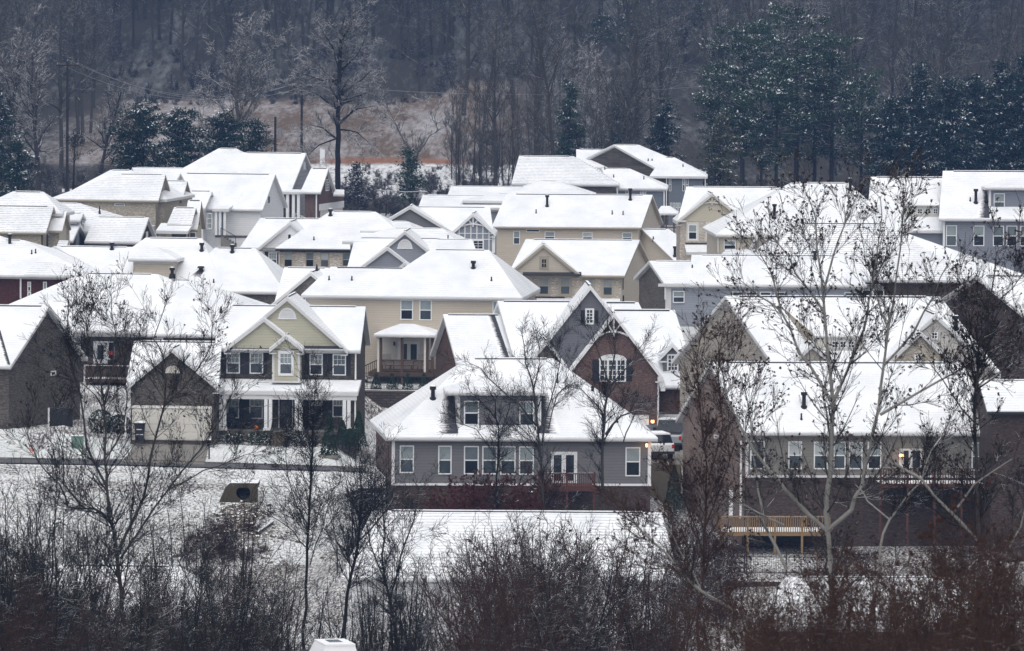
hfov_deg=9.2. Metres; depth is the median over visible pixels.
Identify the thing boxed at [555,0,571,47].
bare tree
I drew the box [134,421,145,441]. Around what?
trash bin
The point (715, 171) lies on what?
conifer
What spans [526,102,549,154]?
bare sapling
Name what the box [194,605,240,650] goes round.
bare shrub
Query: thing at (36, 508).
bare sapling
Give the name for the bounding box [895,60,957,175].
evergreen tree
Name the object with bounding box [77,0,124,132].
bare tree
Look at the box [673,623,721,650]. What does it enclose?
leafy shrub
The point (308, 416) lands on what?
bare tree
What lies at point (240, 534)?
creek bed
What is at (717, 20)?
bare tree
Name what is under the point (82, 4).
bare tree
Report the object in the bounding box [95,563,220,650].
bare shrub
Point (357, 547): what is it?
bare tree
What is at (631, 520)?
bare tree
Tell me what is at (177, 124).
cedar tree
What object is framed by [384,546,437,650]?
bare shrub
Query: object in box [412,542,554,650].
bare shrub
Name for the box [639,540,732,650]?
bare shrub
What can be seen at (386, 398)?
retaining wall
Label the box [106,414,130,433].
hedge shrub
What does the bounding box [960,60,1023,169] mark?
evergreen tree
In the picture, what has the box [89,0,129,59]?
bare tree
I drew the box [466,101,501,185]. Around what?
bare sapling
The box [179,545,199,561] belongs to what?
brush clump
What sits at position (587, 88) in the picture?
bare tree
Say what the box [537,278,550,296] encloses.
window
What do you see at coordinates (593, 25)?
pine tree
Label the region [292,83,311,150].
utility pole
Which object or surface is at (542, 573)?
bare shrub
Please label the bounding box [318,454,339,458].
planter ring
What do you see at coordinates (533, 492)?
red shrub
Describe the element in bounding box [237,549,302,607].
bare sapling
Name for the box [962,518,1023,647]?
leafy shrub
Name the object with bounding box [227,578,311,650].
bare shrub
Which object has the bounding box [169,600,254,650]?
bare shrub
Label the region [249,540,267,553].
brush clump
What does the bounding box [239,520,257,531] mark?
brush clump
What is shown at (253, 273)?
house
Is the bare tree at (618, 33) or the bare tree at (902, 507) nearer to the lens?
the bare tree at (902, 507)
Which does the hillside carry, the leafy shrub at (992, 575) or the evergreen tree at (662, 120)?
the evergreen tree at (662, 120)
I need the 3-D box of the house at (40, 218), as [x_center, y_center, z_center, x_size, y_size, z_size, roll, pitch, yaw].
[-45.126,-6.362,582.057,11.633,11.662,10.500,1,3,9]
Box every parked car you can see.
[303,638,356,650]
[651,431,674,458]
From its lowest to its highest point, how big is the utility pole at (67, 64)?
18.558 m
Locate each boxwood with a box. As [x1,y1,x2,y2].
[221,431,232,443]
[233,432,244,443]
[246,432,256,444]
[254,432,265,443]
[260,433,272,444]
[289,430,302,445]
[295,433,306,444]
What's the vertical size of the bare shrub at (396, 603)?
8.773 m
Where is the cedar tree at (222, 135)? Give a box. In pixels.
[190,109,246,163]
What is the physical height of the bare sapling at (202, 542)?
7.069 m
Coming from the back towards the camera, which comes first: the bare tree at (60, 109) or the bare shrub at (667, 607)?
the bare tree at (60, 109)
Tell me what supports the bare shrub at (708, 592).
on the ground at (324, 567)
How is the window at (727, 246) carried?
in the house at (718, 233)
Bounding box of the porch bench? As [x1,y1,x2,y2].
[303,415,318,429]
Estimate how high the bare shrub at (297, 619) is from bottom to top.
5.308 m
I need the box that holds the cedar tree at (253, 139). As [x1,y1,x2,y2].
[230,117,277,151]
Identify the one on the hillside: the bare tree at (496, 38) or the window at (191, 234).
the bare tree at (496, 38)
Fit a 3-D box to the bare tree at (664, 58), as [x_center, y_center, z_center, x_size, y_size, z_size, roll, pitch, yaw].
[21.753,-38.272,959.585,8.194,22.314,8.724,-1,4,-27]
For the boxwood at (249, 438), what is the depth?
438.76 m
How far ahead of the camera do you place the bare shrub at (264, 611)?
286.86 m
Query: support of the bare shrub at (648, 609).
on the ground at (324, 567)
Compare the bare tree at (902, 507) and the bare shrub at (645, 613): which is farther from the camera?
the bare shrub at (645, 613)
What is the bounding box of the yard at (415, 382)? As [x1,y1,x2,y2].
[368,378,433,389]
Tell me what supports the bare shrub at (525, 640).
on the ground at (324, 567)
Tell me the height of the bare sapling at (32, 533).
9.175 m
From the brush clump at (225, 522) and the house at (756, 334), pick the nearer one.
the brush clump at (225, 522)
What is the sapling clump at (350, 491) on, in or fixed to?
on the ground at (324, 567)
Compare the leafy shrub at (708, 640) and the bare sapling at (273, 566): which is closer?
the leafy shrub at (708, 640)
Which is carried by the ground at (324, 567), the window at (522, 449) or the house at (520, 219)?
the house at (520, 219)
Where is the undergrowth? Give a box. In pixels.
[2,37,1014,215]
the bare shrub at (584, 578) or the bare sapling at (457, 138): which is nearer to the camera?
the bare shrub at (584, 578)
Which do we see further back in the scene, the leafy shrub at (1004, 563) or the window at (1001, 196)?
the window at (1001, 196)
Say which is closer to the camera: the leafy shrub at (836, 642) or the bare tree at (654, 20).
the leafy shrub at (836, 642)
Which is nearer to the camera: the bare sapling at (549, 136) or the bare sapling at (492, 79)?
the bare sapling at (549, 136)
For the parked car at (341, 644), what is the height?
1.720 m
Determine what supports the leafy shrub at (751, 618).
on the ground at (324, 567)
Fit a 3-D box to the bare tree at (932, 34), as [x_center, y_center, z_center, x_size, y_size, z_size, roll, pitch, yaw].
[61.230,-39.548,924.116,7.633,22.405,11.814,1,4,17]
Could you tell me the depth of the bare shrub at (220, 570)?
314.66 m
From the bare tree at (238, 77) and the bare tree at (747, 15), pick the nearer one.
the bare tree at (238, 77)
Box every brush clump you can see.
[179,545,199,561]
[182,532,195,553]
[187,527,201,538]
[195,527,216,540]
[198,535,220,548]
[205,519,222,530]
[207,519,226,534]
[211,536,232,551]
[216,541,238,560]
[217,524,237,537]
[218,517,232,527]
[219,537,242,555]
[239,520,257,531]
[239,548,257,560]
[242,517,255,529]
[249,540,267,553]
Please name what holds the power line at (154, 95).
attached to the utility pole at (67, 64)
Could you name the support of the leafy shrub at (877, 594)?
on the ground at (324, 567)
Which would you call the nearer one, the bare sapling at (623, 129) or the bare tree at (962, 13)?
the bare sapling at (623, 129)
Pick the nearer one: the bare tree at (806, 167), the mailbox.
the mailbox
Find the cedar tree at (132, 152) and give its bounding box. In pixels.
[103,98,186,169]
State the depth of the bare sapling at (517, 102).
815.89 m
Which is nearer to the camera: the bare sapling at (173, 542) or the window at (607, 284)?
the bare sapling at (173, 542)
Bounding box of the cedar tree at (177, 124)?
[147,106,219,167]
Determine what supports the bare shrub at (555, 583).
on the ground at (324, 567)
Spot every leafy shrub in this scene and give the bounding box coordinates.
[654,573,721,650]
[667,587,818,650]
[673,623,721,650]
[673,636,725,650]
[680,629,712,650]
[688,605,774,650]
[689,582,776,650]
[701,563,817,650]
[704,626,731,650]
[706,561,823,650]
[707,537,795,650]
[718,589,791,650]
[723,590,790,650]
[728,573,791,650]
[733,586,794,650]
[739,561,797,650]
[744,541,872,650]
[746,616,825,650]
[765,578,869,650]
[769,535,837,650]
[771,571,853,650]
[779,605,829,650]
[781,559,860,649]
[787,544,889,650]
[801,528,992,650]
[801,594,881,650]
[802,546,974,650]
[804,554,902,645]
[807,485,1023,650]
[819,561,899,650]
[821,562,913,650]
[830,551,933,650]
[837,498,1023,650]
[838,524,950,650]
[838,548,937,650]
[844,550,940,649]
[856,606,918,649]
[860,540,980,650]
[862,588,922,650]
[864,517,949,650]
[864,526,989,650]
[868,528,1023,650]
[873,527,1019,650]
[873,543,959,641]
[893,542,1011,638]
[896,547,1012,650]
[898,568,974,650]
[913,552,977,648]
[914,522,989,639]
[925,547,1023,648]
[931,532,1023,650]
[933,577,1017,647]
[941,506,1023,650]
[944,472,1023,647]
[944,530,1021,648]
[945,512,1023,633]
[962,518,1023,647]
[965,538,1023,643]
[972,527,1023,650]
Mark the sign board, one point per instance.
(322, 153)
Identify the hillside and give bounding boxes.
[0,0,1023,212]
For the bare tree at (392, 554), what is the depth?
327.25 m
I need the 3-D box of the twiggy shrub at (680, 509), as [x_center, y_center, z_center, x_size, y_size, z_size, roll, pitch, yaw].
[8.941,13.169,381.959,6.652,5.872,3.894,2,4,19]
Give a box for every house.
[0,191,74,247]
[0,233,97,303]
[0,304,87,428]
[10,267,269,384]
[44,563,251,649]
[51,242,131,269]
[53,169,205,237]
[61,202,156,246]
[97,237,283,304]
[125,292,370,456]
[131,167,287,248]
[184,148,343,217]
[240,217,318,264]
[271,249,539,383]
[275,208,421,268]
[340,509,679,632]
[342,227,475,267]
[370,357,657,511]
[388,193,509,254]
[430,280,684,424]
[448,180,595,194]
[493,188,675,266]
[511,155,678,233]
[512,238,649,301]
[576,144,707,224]
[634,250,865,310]
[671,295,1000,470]
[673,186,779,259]
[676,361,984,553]
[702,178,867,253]
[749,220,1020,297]
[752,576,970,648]
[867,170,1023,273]
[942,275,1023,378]
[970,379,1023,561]
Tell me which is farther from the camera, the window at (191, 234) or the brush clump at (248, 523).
the window at (191, 234)
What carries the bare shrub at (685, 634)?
on the ground at (324, 567)
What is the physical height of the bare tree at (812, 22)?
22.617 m
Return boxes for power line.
[59,63,285,99]
[74,62,297,96]
[79,63,310,99]
[313,82,738,94]
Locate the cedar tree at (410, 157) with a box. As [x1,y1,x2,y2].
[390,143,430,203]
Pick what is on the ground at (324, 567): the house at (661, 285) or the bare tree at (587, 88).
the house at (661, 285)
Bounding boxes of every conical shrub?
[371,372,381,389]
[386,372,395,389]
[402,374,413,388]
[418,372,427,388]
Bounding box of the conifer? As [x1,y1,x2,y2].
[694,112,749,185]
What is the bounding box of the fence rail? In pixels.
[376,190,426,191]
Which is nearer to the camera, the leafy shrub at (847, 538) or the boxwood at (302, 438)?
the leafy shrub at (847, 538)
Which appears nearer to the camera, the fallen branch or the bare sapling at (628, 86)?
the fallen branch
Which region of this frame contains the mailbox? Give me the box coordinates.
[207,439,210,458]
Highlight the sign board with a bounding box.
[320,148,324,165]
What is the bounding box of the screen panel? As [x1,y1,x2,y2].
[48,408,72,426]
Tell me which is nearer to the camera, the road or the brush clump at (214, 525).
the brush clump at (214, 525)
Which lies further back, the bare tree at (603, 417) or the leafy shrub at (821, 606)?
the bare tree at (603, 417)
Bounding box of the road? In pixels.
[0,458,362,471]
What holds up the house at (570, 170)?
on the ground at (324, 567)
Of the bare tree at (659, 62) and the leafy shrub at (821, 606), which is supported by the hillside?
the bare tree at (659, 62)
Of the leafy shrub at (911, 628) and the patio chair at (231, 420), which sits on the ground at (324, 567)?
the leafy shrub at (911, 628)
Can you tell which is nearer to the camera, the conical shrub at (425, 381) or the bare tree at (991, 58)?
the conical shrub at (425, 381)
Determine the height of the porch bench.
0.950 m
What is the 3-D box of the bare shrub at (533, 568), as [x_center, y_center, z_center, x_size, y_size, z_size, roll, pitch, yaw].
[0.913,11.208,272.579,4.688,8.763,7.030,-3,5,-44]
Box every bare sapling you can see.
[0,447,106,624]
[0,484,45,593]
[0,494,125,650]
[0,509,132,633]
[0,512,52,586]
[1,492,52,594]
[9,484,162,600]
[10,436,113,612]
[11,474,66,612]
[12,487,110,576]
[16,505,139,562]
[24,463,70,563]
[28,495,105,563]
[38,437,172,648]
[122,488,239,638]
[123,515,185,562]
[124,498,327,636]
[130,521,265,632]
[132,515,322,650]
[148,483,220,572]
[149,495,216,576]
[151,457,256,592]
[152,523,201,567]
[167,514,341,650]
[176,481,291,646]
[180,454,292,620]
[194,502,268,639]
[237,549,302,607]
[262,568,343,650]
[272,569,301,621]
[437,64,474,178]
[438,83,468,175]
[441,103,465,185]
[442,88,477,185]
[443,61,472,158]
[444,81,469,159]
[444,94,467,165]
[445,98,473,184]
[445,117,470,179]
[448,113,476,185]
[450,130,474,185]
[460,67,492,184]
[464,67,488,176]
[464,73,504,184]
[464,110,488,185]
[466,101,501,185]
[472,54,502,175]
[473,51,508,175]
[475,97,499,163]
[481,69,509,158]
[483,79,516,184]
[487,87,515,185]
[489,59,526,179]
[490,70,513,182]
[490,79,516,180]
[490,93,525,185]
[501,100,527,184]
[502,113,525,178]
[503,61,527,164]
[507,97,531,162]
[514,77,543,171]
[514,90,547,154]
[514,114,527,160]
[522,79,553,154]
[525,90,551,153]
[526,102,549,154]
[527,87,563,155]
[527,100,550,152]
[538,91,569,153]
[541,109,561,154]
[553,62,581,155]
[564,84,592,150]
[578,63,608,147]
[581,93,608,148]
[584,103,616,148]
[586,80,617,148]
[586,120,600,148]
[588,105,608,148]
[596,78,621,146]
[597,80,616,147]
[597,92,615,148]
[604,89,631,144]
[614,114,636,144]
[615,45,655,147]
[621,78,647,144]
[628,73,653,139]
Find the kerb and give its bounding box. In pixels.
[0,457,358,466]
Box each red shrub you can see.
[399,480,482,509]
[419,474,481,509]
[423,494,446,509]
[425,485,468,509]
[427,489,476,509]
[441,497,459,509]
[443,494,540,509]
[449,492,476,509]
[451,496,512,509]
[452,466,505,505]
[454,469,500,508]
[455,481,519,509]
[457,485,554,509]
[463,487,528,509]
[464,477,547,503]
[464,480,557,509]
[468,485,514,507]
[470,485,492,509]
[471,473,534,509]
[495,461,555,508]
[499,494,553,509]
[507,500,540,509]
[529,483,572,509]
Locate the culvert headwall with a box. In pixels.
[219,479,259,502]
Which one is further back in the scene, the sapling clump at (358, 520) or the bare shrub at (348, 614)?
the sapling clump at (358, 520)
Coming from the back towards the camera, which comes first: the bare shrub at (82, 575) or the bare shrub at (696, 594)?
the bare shrub at (82, 575)
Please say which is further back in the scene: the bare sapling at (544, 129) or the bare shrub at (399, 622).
the bare sapling at (544, 129)
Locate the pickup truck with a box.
[646,417,682,449]
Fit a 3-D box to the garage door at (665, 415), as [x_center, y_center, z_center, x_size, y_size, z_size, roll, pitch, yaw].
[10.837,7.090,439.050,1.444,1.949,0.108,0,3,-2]
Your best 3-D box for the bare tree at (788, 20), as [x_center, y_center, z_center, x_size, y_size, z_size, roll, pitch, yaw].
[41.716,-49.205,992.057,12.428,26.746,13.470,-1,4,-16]
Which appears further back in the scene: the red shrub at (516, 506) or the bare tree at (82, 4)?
the bare tree at (82, 4)
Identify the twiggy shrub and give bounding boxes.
[534,480,587,510]
[618,491,726,570]
[663,501,711,570]
[663,505,720,579]
[671,538,734,613]
[672,529,723,593]
[673,522,737,610]
[675,541,706,602]
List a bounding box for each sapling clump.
[302,412,386,538]
[305,444,388,570]
[324,456,398,561]
[325,434,378,510]
[329,423,406,525]
[331,436,389,507]
[333,455,374,531]
[334,467,392,562]
[348,448,388,514]
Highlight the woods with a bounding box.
[0,0,1023,62]
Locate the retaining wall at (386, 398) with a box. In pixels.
[365,389,416,407]
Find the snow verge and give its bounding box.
[0,464,365,566]
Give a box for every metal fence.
[365,372,432,389]
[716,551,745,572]
[746,551,865,573]
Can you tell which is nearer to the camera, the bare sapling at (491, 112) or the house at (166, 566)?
the house at (166, 566)
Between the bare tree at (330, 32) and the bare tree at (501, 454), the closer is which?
the bare tree at (501, 454)
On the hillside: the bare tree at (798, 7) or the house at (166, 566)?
the bare tree at (798, 7)
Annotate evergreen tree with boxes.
[544,79,590,156]
[593,104,632,147]
[643,94,688,160]
[860,94,927,185]
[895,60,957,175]
[913,76,989,175]
[953,73,1003,169]
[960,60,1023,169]
[982,52,1023,169]
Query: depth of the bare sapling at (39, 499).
342.93 m
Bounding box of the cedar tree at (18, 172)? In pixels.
[0,137,42,196]
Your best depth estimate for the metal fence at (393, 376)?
487.26 m
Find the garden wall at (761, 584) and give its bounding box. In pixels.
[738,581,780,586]
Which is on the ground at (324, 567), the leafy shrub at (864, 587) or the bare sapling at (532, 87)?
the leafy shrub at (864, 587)
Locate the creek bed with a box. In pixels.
[188,503,259,563]
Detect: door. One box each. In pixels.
[135,409,208,439]
[280,400,291,427]
[320,208,342,217]
[398,341,419,359]
[551,452,576,482]
[635,415,648,424]
[660,414,677,417]
[729,490,732,514]
[899,449,921,467]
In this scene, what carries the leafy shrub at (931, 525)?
on the ground at (324, 567)
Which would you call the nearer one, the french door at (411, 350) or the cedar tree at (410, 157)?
the french door at (411, 350)
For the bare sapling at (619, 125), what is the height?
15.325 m
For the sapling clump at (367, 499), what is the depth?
381.92 m
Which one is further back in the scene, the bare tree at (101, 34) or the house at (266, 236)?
the bare tree at (101, 34)
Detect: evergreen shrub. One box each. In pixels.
[336,420,348,448]
[344,428,356,446]
[350,411,367,449]
[665,466,684,512]
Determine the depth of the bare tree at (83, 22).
952.46 m
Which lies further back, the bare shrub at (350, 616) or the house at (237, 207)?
the house at (237, 207)
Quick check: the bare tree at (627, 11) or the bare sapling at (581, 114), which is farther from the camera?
the bare tree at (627, 11)
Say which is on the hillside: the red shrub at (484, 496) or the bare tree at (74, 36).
the bare tree at (74, 36)
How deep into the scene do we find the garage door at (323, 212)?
663.98 m
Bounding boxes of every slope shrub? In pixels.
[691,538,753,620]
[696,517,745,588]
[700,539,727,597]
[703,524,767,628]
[788,541,864,575]
[805,527,894,574]
[805,530,850,575]
[834,522,917,575]
[911,518,964,575]
[919,523,978,593]
[926,538,973,591]
[947,540,999,602]
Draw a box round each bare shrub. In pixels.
[0,454,32,650]
[0,508,79,624]
[0,515,53,650]
[0,526,108,650]
[0,529,123,649]
[0,530,51,638]
[0,553,82,650]
[0,560,48,650]
[0,566,48,650]
[0,581,56,650]
[1,558,116,646]
[1,565,64,650]
[2,512,173,650]
[2,546,99,649]
[3,479,110,649]
[3,530,93,650]
[4,589,88,650]
[7,520,141,650]
[8,546,102,646]
[10,537,105,649]
[11,553,158,650]
[13,567,129,650]
[14,530,112,647]
[15,597,81,650]
[23,529,97,650]
[40,509,173,650]
[53,517,107,646]
[55,610,134,650]
[60,586,179,650]
[67,624,109,650]
[80,574,185,650]
[84,525,161,650]
[84,527,202,650]
[86,540,198,650]
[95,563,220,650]
[110,568,190,650]
[114,539,233,632]
[117,550,179,650]
[119,553,175,648]
[120,569,219,650]
[122,570,168,650]
[127,539,232,647]
[130,495,219,650]
[133,538,205,639]
[133,562,248,650]
[134,550,222,650]
[141,576,243,649]
[144,536,227,650]
[145,570,249,650]
[157,589,252,650]
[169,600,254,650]
[178,549,265,650]
[185,557,303,650]
[186,565,256,650]
[186,570,232,650]
[190,561,312,650]
[191,515,245,644]
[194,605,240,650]
[197,576,269,650]
[199,564,236,618]
[209,576,290,650]
[211,574,319,650]
[214,592,264,650]
[216,610,266,650]
[225,593,283,650]
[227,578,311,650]
[228,575,313,650]
[235,565,286,650]
[238,578,310,650]
[246,569,290,650]
[261,539,310,650]
[266,574,315,650]
[290,555,351,648]
[295,567,345,650]
[302,538,395,650]
[306,532,416,650]
[314,558,374,650]
[325,575,372,648]
[330,585,360,640]
[335,543,393,650]
[337,613,357,646]
[341,596,390,650]
[343,541,395,650]
[354,548,434,647]
[357,540,417,650]
[357,562,429,650]
[368,536,459,650]
[371,582,409,649]
[373,532,444,650]
[378,511,452,650]
[378,554,470,650]
[378,584,429,650]
[383,533,516,650]
[384,509,560,650]
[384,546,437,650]
[387,530,447,649]
[391,618,426,650]
[399,547,515,650]
[401,572,437,650]
[405,528,489,649]
[408,552,477,649]
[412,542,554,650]
[413,532,526,650]
[424,525,554,650]
[428,522,576,650]
[430,501,588,643]
[430,547,521,650]
[432,561,543,650]
[435,616,461,650]
[439,525,514,650]
[441,583,518,650]
[442,488,578,650]
[446,525,541,650]
[447,527,545,650]
[451,482,589,650]
[459,474,579,650]
[461,538,599,650]
[465,544,522,649]
[476,518,588,628]
[478,522,513,650]
[481,521,615,649]
[482,488,606,650]
[491,517,574,641]
[492,540,607,650]
[495,538,606,650]
[502,535,604,641]
[502,621,552,650]
[505,522,574,650]
[511,517,622,650]
[515,557,639,648]
[530,507,621,650]
[530,508,658,647]
[535,570,610,650]
[540,540,608,650]
[542,512,679,650]
[542,530,609,630]
[544,553,639,650]
[557,537,653,650]
[574,543,706,649]
[579,531,694,650]
[583,546,686,650]
[586,608,609,647]
[587,568,656,650]
[593,545,724,650]
[593,572,670,650]
[594,497,711,650]
[595,550,677,649]
[597,530,690,649]
[598,587,660,645]
[603,554,708,644]
[606,575,664,650]
[611,574,717,650]
[620,544,686,650]
[623,517,757,650]
[628,595,690,650]
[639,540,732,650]
[649,555,722,649]
[653,542,741,650]
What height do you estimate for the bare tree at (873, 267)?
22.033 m
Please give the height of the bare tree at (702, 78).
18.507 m
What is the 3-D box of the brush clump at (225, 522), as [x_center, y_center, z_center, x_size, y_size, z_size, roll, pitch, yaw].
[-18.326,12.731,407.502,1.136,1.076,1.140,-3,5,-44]
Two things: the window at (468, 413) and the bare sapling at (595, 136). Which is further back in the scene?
the bare sapling at (595, 136)
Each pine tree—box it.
[580,15,616,43]
[597,0,651,49]
[654,0,717,61]
[684,15,784,185]
[689,59,740,177]
[719,79,807,185]
[729,15,793,134]
[732,54,822,185]
[741,2,851,182]
[783,46,866,181]
[789,28,880,181]
[825,68,888,193]
[852,101,905,176]
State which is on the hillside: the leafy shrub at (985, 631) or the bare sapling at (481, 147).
the bare sapling at (481, 147)
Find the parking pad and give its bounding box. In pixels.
[650,446,680,508]
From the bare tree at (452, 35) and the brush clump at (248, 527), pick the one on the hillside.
the bare tree at (452, 35)
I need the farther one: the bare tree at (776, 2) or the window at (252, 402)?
the bare tree at (776, 2)
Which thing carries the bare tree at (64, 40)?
on the hillside
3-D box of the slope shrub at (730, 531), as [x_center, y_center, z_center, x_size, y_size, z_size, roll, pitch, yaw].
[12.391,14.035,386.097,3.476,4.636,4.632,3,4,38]
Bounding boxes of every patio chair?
[227,413,238,428]
[240,413,251,428]
[382,354,390,369]
[418,354,423,369]
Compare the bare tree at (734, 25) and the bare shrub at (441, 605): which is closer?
the bare shrub at (441, 605)
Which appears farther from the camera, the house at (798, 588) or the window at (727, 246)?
the window at (727, 246)
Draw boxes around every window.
[27,282,30,290]
[93,341,107,363]
[108,341,112,358]
[189,232,195,236]
[207,213,211,228]
[226,352,239,373]
[227,399,238,417]
[249,399,262,418]
[250,353,262,373]
[269,252,276,263]
[278,353,293,375]
[284,252,292,266]
[305,252,313,266]
[309,354,322,374]
[309,400,321,416]
[320,252,328,266]
[326,179,328,190]
[332,400,342,416]
[333,354,345,375]
[342,253,349,266]
[400,300,412,319]
[400,445,413,472]
[419,300,431,319]
[438,446,451,473]
[464,401,478,424]
[464,446,478,473]
[472,239,483,248]
[482,446,496,473]
[492,301,496,313]
[500,446,515,474]
[513,231,519,243]
[519,401,533,425]
[519,446,533,474]
[526,229,539,231]
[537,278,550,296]
[539,256,548,269]
[545,231,554,238]
[558,278,571,296]
[582,232,592,238]
[582,278,594,289]
[585,308,593,323]
[599,360,625,381]
[601,278,614,296]
[622,232,631,238]
[625,447,639,475]
[667,354,678,370]
[673,291,684,302]
[682,179,684,190]
[686,222,698,240]
[705,222,711,241]
[724,240,735,249]
[750,441,764,468]
[760,292,770,294]
[788,441,801,468]
[814,442,827,468]
[834,442,845,468]
[849,442,862,468]
[862,284,872,294]
[867,442,880,468]
[873,284,883,294]
[931,332,937,338]
[946,225,956,245]
[971,442,978,470]
[973,226,983,245]
[993,226,1003,245]
[994,193,1004,206]
[1006,226,1016,245]
[1020,226,1023,245]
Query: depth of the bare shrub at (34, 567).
251.13 m
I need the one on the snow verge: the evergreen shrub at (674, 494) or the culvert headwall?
the culvert headwall
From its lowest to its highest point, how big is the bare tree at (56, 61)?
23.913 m
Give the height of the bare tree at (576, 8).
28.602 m
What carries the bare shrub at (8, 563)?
on the ground at (324, 567)
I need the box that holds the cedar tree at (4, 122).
[0,85,27,193]
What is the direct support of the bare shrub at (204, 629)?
on the ground at (324, 567)
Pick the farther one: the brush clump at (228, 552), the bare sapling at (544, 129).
the bare sapling at (544, 129)
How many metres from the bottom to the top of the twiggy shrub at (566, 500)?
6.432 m
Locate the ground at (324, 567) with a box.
[0,213,1023,650]
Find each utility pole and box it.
[56,59,78,191]
[274,115,281,151]
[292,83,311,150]
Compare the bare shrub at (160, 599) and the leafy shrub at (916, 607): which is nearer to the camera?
the leafy shrub at (916, 607)
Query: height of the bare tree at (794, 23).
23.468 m
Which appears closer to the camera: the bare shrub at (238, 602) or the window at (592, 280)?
the bare shrub at (238, 602)
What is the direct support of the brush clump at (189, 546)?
on the ground at (324, 567)
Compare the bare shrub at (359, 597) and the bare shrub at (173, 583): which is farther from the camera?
the bare shrub at (173, 583)
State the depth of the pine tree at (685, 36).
1019.03 m
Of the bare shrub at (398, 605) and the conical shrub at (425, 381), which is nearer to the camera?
the bare shrub at (398, 605)
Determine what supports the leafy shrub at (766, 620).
on the ground at (324, 567)
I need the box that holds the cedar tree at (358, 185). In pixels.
[341,161,374,206]
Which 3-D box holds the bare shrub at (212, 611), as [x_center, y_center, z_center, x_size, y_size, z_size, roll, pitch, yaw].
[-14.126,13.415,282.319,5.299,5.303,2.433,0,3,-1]
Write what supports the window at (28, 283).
in the house at (27, 268)
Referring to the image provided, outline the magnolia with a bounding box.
[320,414,337,455]
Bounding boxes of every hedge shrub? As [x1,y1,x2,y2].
[88,409,113,433]
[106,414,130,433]
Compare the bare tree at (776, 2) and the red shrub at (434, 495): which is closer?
the red shrub at (434, 495)
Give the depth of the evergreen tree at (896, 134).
768.91 m
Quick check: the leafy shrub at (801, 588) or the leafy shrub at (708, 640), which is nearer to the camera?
the leafy shrub at (708, 640)
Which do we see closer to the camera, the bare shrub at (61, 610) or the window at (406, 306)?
the bare shrub at (61, 610)
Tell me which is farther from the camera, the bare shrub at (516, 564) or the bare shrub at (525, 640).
the bare shrub at (516, 564)
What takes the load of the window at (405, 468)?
in the house at (417, 415)
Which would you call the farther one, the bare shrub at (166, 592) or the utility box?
the utility box
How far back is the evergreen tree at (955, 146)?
767.20 m
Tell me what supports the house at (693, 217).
on the ground at (324, 567)
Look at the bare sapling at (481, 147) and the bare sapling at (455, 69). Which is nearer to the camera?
the bare sapling at (481, 147)
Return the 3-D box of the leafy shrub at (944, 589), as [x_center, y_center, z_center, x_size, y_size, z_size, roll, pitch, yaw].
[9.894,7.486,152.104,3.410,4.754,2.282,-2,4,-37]
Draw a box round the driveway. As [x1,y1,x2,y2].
[123,444,207,463]
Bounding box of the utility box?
[71,435,83,448]
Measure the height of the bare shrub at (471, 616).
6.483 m
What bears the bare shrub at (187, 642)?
on the ground at (324, 567)
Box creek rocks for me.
[155,500,323,566]
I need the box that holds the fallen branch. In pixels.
[257,520,273,532]
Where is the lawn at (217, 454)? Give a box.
[0,428,360,466]
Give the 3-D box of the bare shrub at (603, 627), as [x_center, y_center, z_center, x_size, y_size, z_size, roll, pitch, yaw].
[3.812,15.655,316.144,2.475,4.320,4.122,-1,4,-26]
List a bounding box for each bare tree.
[0,0,15,90]
[0,0,25,91]
[0,0,26,76]
[0,0,53,88]
[0,0,57,159]
[0,4,54,186]
[0,17,20,148]
[0,252,298,633]
[3,26,63,190]
[4,0,69,105]
[6,1,64,110]
[20,0,105,168]
[28,0,100,108]
[32,0,80,95]
[35,0,92,60]
[43,0,111,115]
[45,0,110,146]
[46,0,99,137]
[63,129,95,189]
[72,0,110,107]
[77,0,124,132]
[78,75,134,175]
[89,0,128,51]
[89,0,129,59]
[95,0,128,66]
[148,0,209,80]
[187,0,237,65]
[187,5,297,157]
[196,0,221,37]
[203,0,264,55]
[206,0,253,79]
[244,338,370,650]
[268,0,310,92]
[276,0,393,189]
[285,429,419,636]
[310,0,332,61]
[325,448,452,644]
[337,0,360,58]
[354,0,392,76]
[369,88,454,203]
[382,0,443,91]
[385,0,437,59]
[419,0,487,80]
[421,0,497,115]
[435,304,594,509]
[436,359,531,509]
[450,0,456,50]
[452,0,523,175]
[462,0,497,79]
[463,25,529,185]
[465,0,495,55]
[471,0,530,110]
[502,0,560,63]
[508,0,577,155]
[511,0,565,118]
[512,0,574,152]
[514,22,591,155]
[523,31,613,155]
[540,295,679,510]
[545,0,604,140]
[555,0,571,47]
[557,0,593,71]
[576,39,623,148]
[585,31,674,144]
[590,474,757,639]
[596,0,657,111]
[597,0,649,64]
[600,0,687,144]
[618,4,686,149]
[625,0,686,81]
[626,3,678,149]
[639,1,685,103]
[640,283,770,650]
[641,2,707,134]
[670,0,757,112]
[679,26,736,153]
[680,140,1023,621]
[687,0,739,107]
[696,0,751,130]
[706,44,762,160]
[714,0,770,130]
[717,0,789,74]
[720,0,759,67]
[734,0,745,55]
[745,0,811,83]
[745,0,829,137]
[746,0,823,91]
[759,0,799,111]
[779,1,838,169]
[783,1,804,55]
[800,0,829,74]
[800,415,967,634]
[802,0,821,52]
[812,0,880,157]
[813,0,828,32]
[816,0,850,78]
[816,0,884,102]
[826,0,886,122]
[834,0,871,124]
[861,379,1023,623]
[867,0,928,123]
[870,0,944,113]
[881,0,949,143]
[893,0,1000,162]
[900,0,991,88]
[903,190,1023,602]
[912,0,979,77]
[915,0,961,119]
[950,0,993,91]
[972,4,1023,138]
[982,23,1023,150]
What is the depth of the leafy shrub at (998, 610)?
139.05 m

